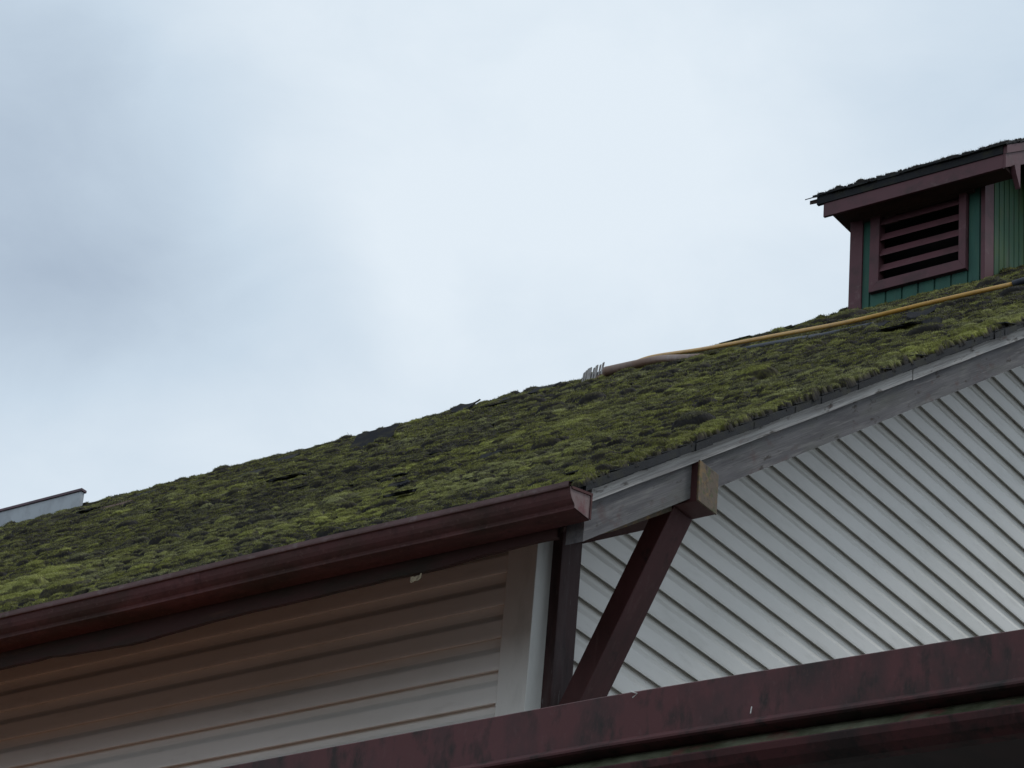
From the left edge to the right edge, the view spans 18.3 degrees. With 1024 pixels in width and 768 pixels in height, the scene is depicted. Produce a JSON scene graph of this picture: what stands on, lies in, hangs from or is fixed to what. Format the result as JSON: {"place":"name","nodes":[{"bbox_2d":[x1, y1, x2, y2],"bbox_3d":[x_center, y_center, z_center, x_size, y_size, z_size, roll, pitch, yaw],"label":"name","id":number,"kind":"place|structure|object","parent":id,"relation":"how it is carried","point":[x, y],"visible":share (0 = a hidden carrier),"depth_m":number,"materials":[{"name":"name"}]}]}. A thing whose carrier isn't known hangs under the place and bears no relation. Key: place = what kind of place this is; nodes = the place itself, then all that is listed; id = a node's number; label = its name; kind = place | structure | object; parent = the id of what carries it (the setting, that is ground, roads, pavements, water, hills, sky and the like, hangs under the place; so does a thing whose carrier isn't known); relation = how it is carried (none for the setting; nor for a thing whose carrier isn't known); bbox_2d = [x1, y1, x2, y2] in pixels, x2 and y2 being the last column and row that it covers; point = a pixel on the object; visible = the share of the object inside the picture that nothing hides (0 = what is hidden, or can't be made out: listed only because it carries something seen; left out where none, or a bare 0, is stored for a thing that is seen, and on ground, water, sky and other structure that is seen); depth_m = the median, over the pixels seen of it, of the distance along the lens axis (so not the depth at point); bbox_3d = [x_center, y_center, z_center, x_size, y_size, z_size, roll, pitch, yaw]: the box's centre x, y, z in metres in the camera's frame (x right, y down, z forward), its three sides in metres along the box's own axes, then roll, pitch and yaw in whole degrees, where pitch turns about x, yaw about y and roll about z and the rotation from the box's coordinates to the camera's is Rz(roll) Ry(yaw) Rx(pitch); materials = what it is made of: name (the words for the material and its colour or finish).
{"place":"outdoors","nodes":[
{"label":"outdoors","id":0,"kind":"place"},
{"bbox_2d":[0,0,1023,508],"label":"sky","id":1,"kind":"structure","parent":0,"point":[233,232],"materials":[{"name":"white"}]},
{"label":"ground","id":2,"kind":"structure","parent":0,"visible":0},
{"bbox_2d":[0,139,1023,767],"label":"hall","id":3,"kind":"structure","parent":2,"relation":"on","point":[882,511],"depth_m":14.86,"materials":[{"name":"beige"}]},
{"bbox_2d":[76,507,99,512],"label":"loose shingle","id":4,"kind":"object","parent":3,"relation":"on","point":[90,509],"visible":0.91,"depth_m":29.01,"materials":[{"name":"black"}]},
{"bbox_2d":[98,500,131,508],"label":"loose shingle","id":5,"kind":"object","parent":3,"relation":"on","point":[109,506],"visible":0.41,"depth_m":28.60,"materials":[{"name":"grey"}]},
{"bbox_2d":[238,466,270,477],"bbox_3d":[-2.208,0.757,27.148,0.298,0.118,0.132,-14,-34,32],"label":"loose shingle","id":6,"kind":"object","parent":3,"relation":"on","point":[256,471],"visible":0.38,"depth_m":27.16,"materials":[{"name":"grey"}]},
{"bbox_2d":[274,453,300,461],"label":"loose shingle","id":7,"kind":"object","parent":3,"relation":"on","point":[287,457],"visible":0.61,"depth_m":28.91,"materials":[{"name":"grey"}]},
{"bbox_2d":[266,472,310,481],"bbox_3d":[-1.581,0.659,22.449,0.278,0.118,0.197,-14,-34,32],"label":"loose shingle","id":8,"kind":"object","parent":3,"relation":"on","point":[291,476],"visible":0.94,"depth_m":22.40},
{"bbox_2d":[349,424,398,448],"bbox_3d":[-1.149,0.449,26.181,0.414,0.286,0.197,-10,-32,26],"label":"loose shingle","id":9,"kind":"object","parent":3,"relation":"on","point":[362,439],"visible":0.77,"depth_m":26.20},
{"bbox_2d":[387,479,409,487],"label":"loose shingle","id":10,"kind":"object","parent":3,"relation":"on","point":[401,483],"visible":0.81,"depth_m":16.70,"materials":[{"name":"grey"}]},
{"bbox_2d":[383,488,417,497],"bbox_3d":[-0.533,0.525,15.272,0.158,0.059,0.099,-14,-34,32],"label":"loose shingle","id":11,"kind":"object","parent":3,"relation":"on","point":[400,493],"visible":1,"depth_m":15.25,"materials":[{"name":"black"}]},
{"bbox_2d":[410,573,421,582],"bbox_3d":[-0.400,0.809,13.233,0.056,0.036,0.003,-14,-34,32],"label":"paper scrap","id":12,"kind":"object","parent":3,"relation":"attached to","point":[415,578],"visible":1,"depth_m":13.23,"materials":[{"name":"beige paper"}]},
{"bbox_2d":[449,399,480,412],"bbox_3d":[-0.430,0.208,29.532,0.300,0.188,0.145,-20,-37,38],"label":"loose shingle","id":13,"kind":"object","parent":3,"relation":"on","point":[460,406],"visible":0.91,"depth_m":29.55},
{"bbox_2d":[477,450,502,459],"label":"loose shingle","id":14,"kind":"object","parent":3,"relation":"on","point":[484,456],"visible":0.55,"depth_m":17.24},
{"bbox_2d":[0,138,1023,612],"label":"moss","id":15,"kind":"object","parent":3,"relation":"on","point":[204,518],"visible":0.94,"depth_m":18.44,"materials":[{"name":"green plant"}]},
{"bbox_2d":[637,277,1023,359],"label":"hose","id":16,"kind":"object","parent":15,"relation":"on","point":[1019,281],"visible":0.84,"depth_m":22.77,"materials":[{"name":"yellow rubber"}]},
{"bbox_2d":[527,382,561,393],"bbox_3d":[0.296,0.040,28.996,0.311,0.155,0.157,-17,-36,35],"label":"loose shingle","id":17,"kind":"object","parent":3,"relation":"on","point":[539,388],"visible":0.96,"depth_m":29.01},
{"bbox_2d":[582,362,604,381],"bbox_3d":[0.725,-0.092,28.354,0.260,0.154,0.059,-14,-34,32],"label":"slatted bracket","id":18,"kind":"object","parent":3,"relation":"on","point":[587,374],"visible":0.6,"depth_m":28.35,"materials":[{"name":"grey wood"}]},
{"bbox_2d":[602,354,697,376],"bbox_3d":[1.270,-0.153,26.795,0.270,1.123,2.439,13,-29,-15],"label":"pipe","id":19,"kind":"object","parent":3,"relation":"on","point":[607,371],"visible":0.7,"depth_m":27.50,"materials":[{"name":"grey metal"}]},
{"bbox_2d":[738,322,872,348],"bbox_3d":[2.089,-0.326,23.237,0.138,1.065,2.524,13,-29,-14],"label":"cable","id":20,"kind":"object","parent":3,"relation":"on","point":[781,341],"visible":0.48,"depth_m":23.44,"materials":[{"name":"rubber"}]},
{"bbox_2d":[875,320,890,326],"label":"loose shingle","id":21,"kind":"object","parent":3,"relation":"on","point":[883,323],"visible":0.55,"depth_m":21.50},
{"bbox_2d":[876,321,921,331],"bbox_3d":[2.381,-0.352,19.362,0.278,0.125,0.201,-19,-36,37],"label":"loose shingle","id":22,"kind":"object","parent":3,"relation":"on","point":[894,328],"visible":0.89,"depth_m":19.30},
{"bbox_2d":[906,305,936,319],"bbox_3d":[2.738,-0.471,21.219,0.219,0.148,0.126,-7,-31,22],"label":"loose shingle","id":23,"kind":"object","parent":3,"relation":"on","point":[912,315],"visible":0.94,"depth_m":21.21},
{"bbox_2d":[921,317,941,323],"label":"loose shingle","id":24,"kind":"object","parent":3,"relation":"on","point":[937,319],"visible":0.57,"depth_m":19.14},
{"bbox_2d":[222,629,1023,767],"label":"porch","id":25,"kind":"object","parent":2,"relation":"on","point":[958,703],"visible":1,"depth_m":9.45,"materials":[{"name":"red paint"}]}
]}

